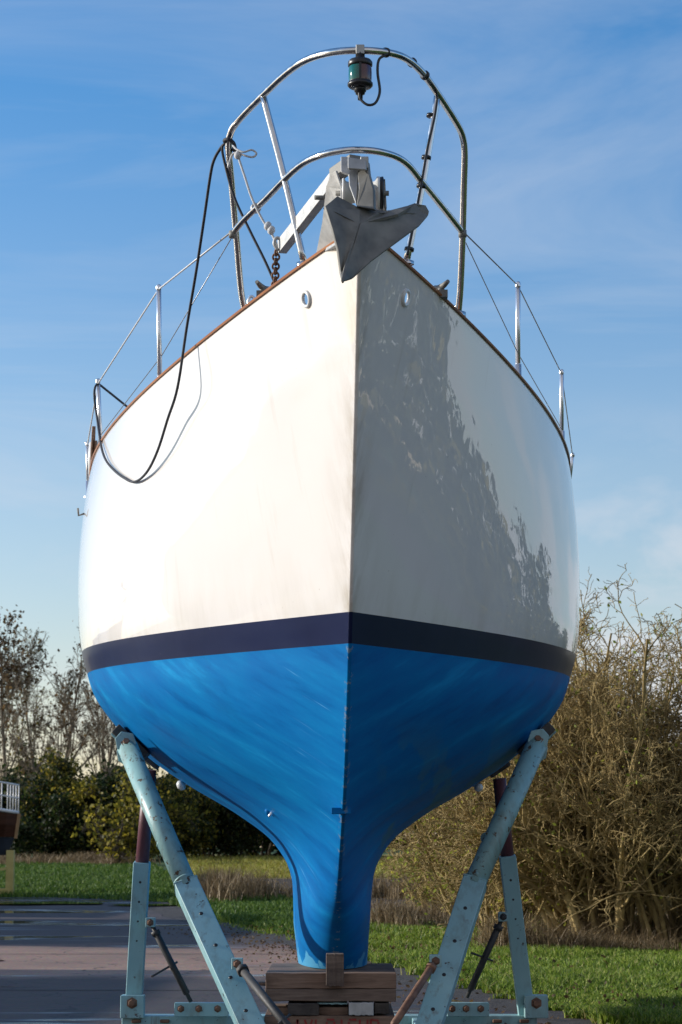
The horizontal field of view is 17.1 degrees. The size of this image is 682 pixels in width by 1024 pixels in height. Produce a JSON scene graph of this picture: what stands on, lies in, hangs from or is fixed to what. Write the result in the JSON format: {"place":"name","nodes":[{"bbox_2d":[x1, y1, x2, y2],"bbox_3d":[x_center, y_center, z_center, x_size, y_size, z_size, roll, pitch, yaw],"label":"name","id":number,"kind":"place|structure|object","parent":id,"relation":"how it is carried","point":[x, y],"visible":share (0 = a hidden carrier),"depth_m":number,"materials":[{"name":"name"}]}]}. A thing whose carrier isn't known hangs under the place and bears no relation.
{"place":"outdoors","nodes":[
{"label":"outdoors","id":0,"kind":"place"},
{"bbox_2d":[0,850,160,864],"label":"dry grass","id":1,"kind":"structure","parent":0,"point":[94,857],"depth_m":73.29,"materials":[{"name":"plant"}]},
{"bbox_2d":[0,899,546,1023],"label":"yard","id":2,"kind":"structure","parent":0,"point":[63,964],"depth_m":20.39,"materials":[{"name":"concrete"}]},
{"bbox_2d":[0,902,102,903],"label":"puddle water","id":3,"kind":"structure","parent":2,"relation":"on","point":[51,902],"depth_m":39.56,"materials":[{"name":"black liquid"}]},
{"bbox_2d":[111,722,555,1023],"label":"boat cradle","id":4,"kind":"object","parent":2,"relation":"on","point":[231,974],"visible":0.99,"depth_m":11.04,"materials":[{"name":"teal paint"}]},
{"bbox_2d":[264,1004,394,1023],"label":"lettered beam","id":5,"kind":"structure","parent":4,"relation":"on","point":[269,1018],"depth_m":10.18,"materials":[{"name":"red paint"}]},
{"bbox_2d":[288,1001,318,1015],"bbox_3d":[-0.169,2.241,10.270,0.140,0.055,0.202,0,-8,0],"label":"wedge","id":6,"kind":"object","parent":5,"relation":"on","point":[300,1008],"visible":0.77,"depth_m":10.17,"materials":[{"name":"black wood"}]},
{"bbox_2d":[271,1005,347,1014],"bbox_3d":[-0.141,2.255,10.293,0.345,0.038,0.152,0,-8,0],"label":"packing board","id":7,"kind":"object","parent":5,"relation":"on","point":[333,1009],"visible":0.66,"depth_m":10.22,"materials":[{"name":"wood"}]},
{"bbox_2d":[317,1001,346,1004],"bbox_3d":[-0.040,2.217,10.273,0.137,0.012,0.122,0,-8,0],"label":"thin batten","id":8,"kind":"object","parent":7,"relation":"on","point":[333,1003],"visible":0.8,"depth_m":10.22,"materials":[{"name":"teal paint"}]},
{"bbox_2d":[265,988,395,1001],"bbox_3d":[-0.047,2.230,10.621,0.588,0.057,0.862,0,-8,0],"label":"keel timber","id":9,"kind":"object","parent":8,"relation":"on","point":[351,994],"visible":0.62,"depth_m":10.20,"materials":[{"name":"brown wood"}]},
{"bbox_2d":[266,963,395,988],"bbox_3d":[-0.045,2.167,10.629,0.587,0.071,0.852,0,-8,0],"label":"keel timber","id":10,"kind":"object","parent":9,"relation":"on","point":[299,976],"visible":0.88,"depth_m":10.21,"materials":[{"name":"brown wood"}]},
{"bbox_2d":[77,44,579,968],"bbox_3d":[-0.020,0.561,12.951,3.057,3.618,9.576,1,-6,-2],"label":"sailing yacht","id":11,"kind":"object","parent":10,"relation":"on","point":[329,586],"visible":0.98,"depth_m":9.70,"materials":[{"name":"white plastic"}]},
{"bbox_2d":[88,442,90,473],"bbox_3d":[-1.409,-0.304,12.882,0.052,0.200,0.052,0,-8,0],"label":"fender","id":12,"kind":"object","parent":11,"relation":"attached to","point":[89,455],"visible":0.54,"depth_m":12.87,"materials":[{"name":"white plastic"}]},
{"bbox_2d":[91,426,96,458],"bbox_3d":[-1.390,-0.324,12.811,0.035,0.326,0.069,0,-8,0],"label":"brown rope","id":13,"kind":"object","parent":12,"relation":"hanging from","point":[93,444],"visible":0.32,"depth_m":12.79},
{"bbox_2d":[93,146,220,482],"bbox_3d":[-0.930,-0.695,10.870,0.283,1.154,3.516,2,-9,-11],"label":"black rope","id":14,"kind":"object","parent":11,"relation":"hanging from","point":[184,339],"visible":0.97,"depth_m":9.86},
{"bbox_2d":[221,137,273,280],"bbox_3d":[-0.378,-1.222,9.227,0.227,0.593,0.115,0,-8,0],"label":"dark line","id":15,"kind":"object","parent":11,"relation":"attached to","point":[231,141],"visible":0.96,"depth_m":9.25,"materials":[{"name":"black fabric"}]},
{"bbox_2d":[227,145,277,246],"bbox_3d":[-0.352,-1.267,9.150,0.255,0.468,0.040,-5,-10,30],"label":"pale cord","id":16,"kind":"object","parent":11,"relation":"attached to","point":[269,228],"visible":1,"depth_m":9.17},
{"bbox_2d":[272,154,428,282],"bbox_3d":[-0.113,-1.007,8.547,0.458,0.552,0.946,7,-11,-38],"label":"plough anchor","id":17,"kind":"object","parent":11,"relation":"on","point":[365,232],"visible":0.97,"depth_m":8.22,"materials":[{"name":"metal"}]},
{"bbox_2d":[271,249,279,284],"bbox_3d":[-0.260,-0.970,9.050,0.034,0.155,0.070,1,-8,-7],"label":"anchor chain","id":18,"kind":"object","parent":17,"relation":"hanging from","point":[275,263],"visible":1,"depth_m":9.05,"materials":[{"name":"metal"}]},
{"bbox_2d":[326,953,343,986],"bbox_3d":[-0.027,2.049,10.178,0.079,0.144,0.074,0,-8,0],"label":"chock","id":19,"kind":"object","parent":10,"relation":"on","point":[334,969],"visible":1,"depth_m":10.14,"materials":[{"name":"brown wood"}]},
{"bbox_2d":[349,1001,373,1015],"bbox_3d":[0.090,2.235,10.251,0.111,0.060,0.182,0,-8,0],"label":"wedge","id":20,"kind":"object","parent":5,"relation":"on","point":[359,1008],"visible":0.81,"depth_m":10.16,"materials":[{"name":"wood"}]},
{"bbox_2d":[374,1001,388,1013],"bbox_3d":[0.183,2.236,10.260,0.067,0.052,0.142,0,-8,0],"label":"packing piece","id":21,"kind":"object","parent":5,"relation":"on","point":[380,1007],"visible":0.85,"depth_m":10.19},
{"bbox_2d":[119,924,681,1023],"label":"fallen leaves","id":22,"kind":"object","parent":2,"relation":"on","point":[566,996],"visible":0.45,"depth_m":21.01,"materials":[{"name":"brown plant"}]},
{"bbox_2d":[0,898,596,1023],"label":"verge","id":23,"kind":"structure","parent":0,"point":[173,912],"depth_m":18.57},
{"bbox_2d":[115,904,173,905],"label":"puddle water","id":24,"kind":"structure","parent":23,"relation":"on","point":[148,904],"depth_m":39.05,"materials":[{"name":"black liquid"}]},
{"bbox_2d":[162,853,447,878],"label":"stubble field","id":25,"kind":"structure","parent":0,"point":[291,878],"depth_m":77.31,"materials":[{"name":"brown plant"}]},
{"bbox_2d":[0,848,680,1000],"bbox_3d":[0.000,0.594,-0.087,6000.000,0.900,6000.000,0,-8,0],"label":"ground","id":26,"kind":"structure","parent":0,"point":[165,867],"depth_m":72.89,"materials":[{"name":"green plant"}]},
{"bbox_2d":[0,850,14,894],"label":"yellow cradle","id":27,"kind":"object","parent":26,"relation":"on","point":[9,868],"visible":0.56,"depth_m":43.79,"materials":[{"name":"yellow metal"}]},
{"bbox_2d":[0,781,20,854],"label":"wooden boat","id":28,"kind":"object","parent":27,"relation":"on","point":[9,823],"visible":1,"depth_m":43.98,"materials":[{"name":"red paint"}]},
{"bbox_2d":[3,777,30,855],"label":"hedge shrub","id":29,"kind":"object","parent":26,"relation":"on","point":[19,794],"visible":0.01,"depth_m":84.67,"materials":[{"name":"green plant"}]},
{"bbox_2d":[0,605,68,786],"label":"leafy tree","id":30,"kind":"object","parent":26,"relation":"on","point":[6,667],"visible":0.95,"depth_m":89.31,"materials":[{"name":"green plant"}]},
{"bbox_2d":[0,627,69,852],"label":"bare tree","id":31,"kind":"object","parent":26,"relation":"on","point":[35,721],"visible":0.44,"depth_m":94.73,"materials":[{"name":"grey plant"}]},
{"bbox_2d":[0,757,81,858],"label":"hedge shrub","id":32,"kind":"object","parent":26,"relation":"on","point":[29,839],"visible":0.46,"depth_m":80.87,"materials":[{"name":"green plant"}]},
{"bbox_2d":[8,741,101,857],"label":"hedge shrub","id":33,"kind":"object","parent":26,"relation":"on","point":[59,774],"visible":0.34,"depth_m":82.28,"materials":[{"name":"green plant"}]},
{"bbox_2d":[18,637,116,850],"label":"bare tree","id":34,"kind":"object","parent":26,"relation":"on","point":[71,718],"visible":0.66,"depth_m":90.44,"materials":[{"name":"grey plant"}]},
{"bbox_2d":[11,765,125,848],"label":"distant wood","id":35,"kind":"object","parent":26,"relation":"on","point":[117,767],"visible":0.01,"depth_m":104.29,"materials":[{"name":"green plant"}]},
{"bbox_2d":[34,757,132,856],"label":"hedge shrub","id":36,"kind":"object","parent":26,"relation":"on","point":[74,845],"visible":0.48,"depth_m":79.83,"materials":[{"name":"green plant"}]},
{"bbox_2d":[0,860,173,892],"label":"grass","id":37,"kind":"structure","parent":26,"relation":"on","point":[160,878],"depth_m":55.34,"materials":[{"name":"green plant"}]},
{"bbox_2d":[52,621,123,778],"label":"bare tree","id":38,"kind":"object","parent":26,"relation":"on","point":[96,708],"visible":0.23,"depth_m":92.60,"materials":[{"name":"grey plant"}]},
{"bbox_2d":[71,792,173,862],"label":"hedge shrub","id":39,"kind":"object","parent":26,"relation":"on","point":[128,831],"visible":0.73,"depth_m":73.18,"materials":[{"name":"green plant"}]},
{"bbox_2d":[51,767,207,858],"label":"hedge shrub","id":40,"kind":"object","parent":26,"relation":"on","point":[127,790],"visible":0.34,"depth_m":80.01,"materials":[{"name":"green plant"}]},
{"bbox_2d":[90,762,201,858],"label":"hedge shrub","id":41,"kind":"object","parent":26,"relation":"on","point":[162,785],"visible":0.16,"depth_m":82.69,"materials":[{"name":"green plant"}]},
{"bbox_2d":[117,769,224,858],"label":"hedge shrub","id":42,"kind":"object","parent":26,"relation":"on","point":[190,846],"visible":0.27,"depth_m":85.02,"materials":[{"name":"green plant"}]},
{"bbox_2d":[0,874,371,933],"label":"grass","id":43,"kind":"structure","parent":26,"relation":"on","point":[245,908],"depth_m":39.42,"materials":[{"name":"green plant"}]},
{"bbox_2d":[175,785,249,857],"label":"hedge shrub","id":44,"kind":"object","parent":26,"relation":"on","point":[238,821],"visible":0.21,"depth_m":86.58,"materials":[{"name":"green plant"}]},
{"bbox_2d":[214,810,271,856],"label":"hedge shrub","id":45,"kind":"object","parent":26,"relation":"on","point":[253,833],"visible":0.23,"depth_m":87.12,"materials":[{"name":"green plant"}]},
{"bbox_2d":[221,831,282,856],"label":"hedge shrub","id":46,"kind":"object","parent":26,"relation":"on","point":[269,846],"visible":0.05,"depth_m":89.98,"materials":[{"name":"green plant"}]},
{"bbox_2d":[193,863,447,901],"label":"dry grass","id":47,"kind":"structure","parent":26,"relation":"on","point":[225,885],"depth_m":41.78,"materials":[{"name":"plant"}]},
{"bbox_2d":[10,758,676,849],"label":"distant wood","id":48,"kind":"object","parent":26,"relation":"on","point":[171,776],"visible":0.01,"depth_m":127.28,"materials":[{"name":"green plant"}]},
{"bbox_2d":[383,844,456,911],"bbox_3d":[1.458,5.412,32.642,2.134,1.462,1.953,-5,-10,31],"label":"twiggy shrub","id":49,"kind":"object","parent":26,"relation":"on","point":[405,886],"visible":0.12,"depth_m":32.47,"materials":[{"name":"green plant"}]},
{"bbox_2d":[216,916,681,1023],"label":"grass","id":50,"kind":"structure","parent":26,"relation":"on","point":[636,971],"depth_m":18.24,"materials":[{"name":"green plant"}]},
{"bbox_2d":[381,758,660,936],"bbox_3d":[1.812,3.720,25.564,3.258,2.477,3.156,-7,-11,41],"label":"twiggy shrub","id":51,"kind":"object","parent":26,"relation":"on","point":[527,904],"visible":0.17,"depth_m":25.43,"materials":[{"name":"brown plant"}]},
{"bbox_2d":[376,671,677,929],"bbox_3d":[2.529,3.803,27.920,5.046,3.791,4.410,3,-9,-19],"label":"twiggy shrub","id":52,"kind":"object","parent":26,"relation":"on","point":[411,860],"visible":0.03,"depth_m":26.83,"materials":[{"name":"brown plant"}]},
{"bbox_2d":[384,563,681,941],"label":"twiggy shrub","id":53,"kind":"object","parent":26,"relation":"on","point":[561,885],"visible":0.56,"depth_m":24.08,"materials":[{"name":"brown plant"}]},
{"bbox_2d":[528,621,681,947],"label":"twiggy shrub","id":54,"kind":"object","parent":26,"relation":"on","point":[649,886],"visible":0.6,"depth_m":23.83,"materials":[{"name":"brown plant"}]},
{"bbox_2d":[0,0,681,846],"label":"sky","id":55,"kind":"structure","parent":0,"point":[115,115],"materials":[{"name":"blue"}]},
{"bbox_2d":[173,870,675,909],"bbox_3d":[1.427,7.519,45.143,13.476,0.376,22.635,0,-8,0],"label":"stubble","id":56,"kind":"object","parent":0,"point":[377,901],"visible":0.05,"depth_m":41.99,"materials":[{"name":"brown plant"}]},
{"bbox_2d":[370,895,667,926],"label":"dry grass","id":57,"kind":"structure","parent":0,"point":[402,914],"depth_m":30.57,"materials":[{"name":"plant"}]},
{"bbox_2d":[412,904,681,950],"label":"dry grass","id":58,"kind":"structure","parent":0,"point":[588,939],"depth_m":23.22,"materials":[{"name":"plant"}]}
]}

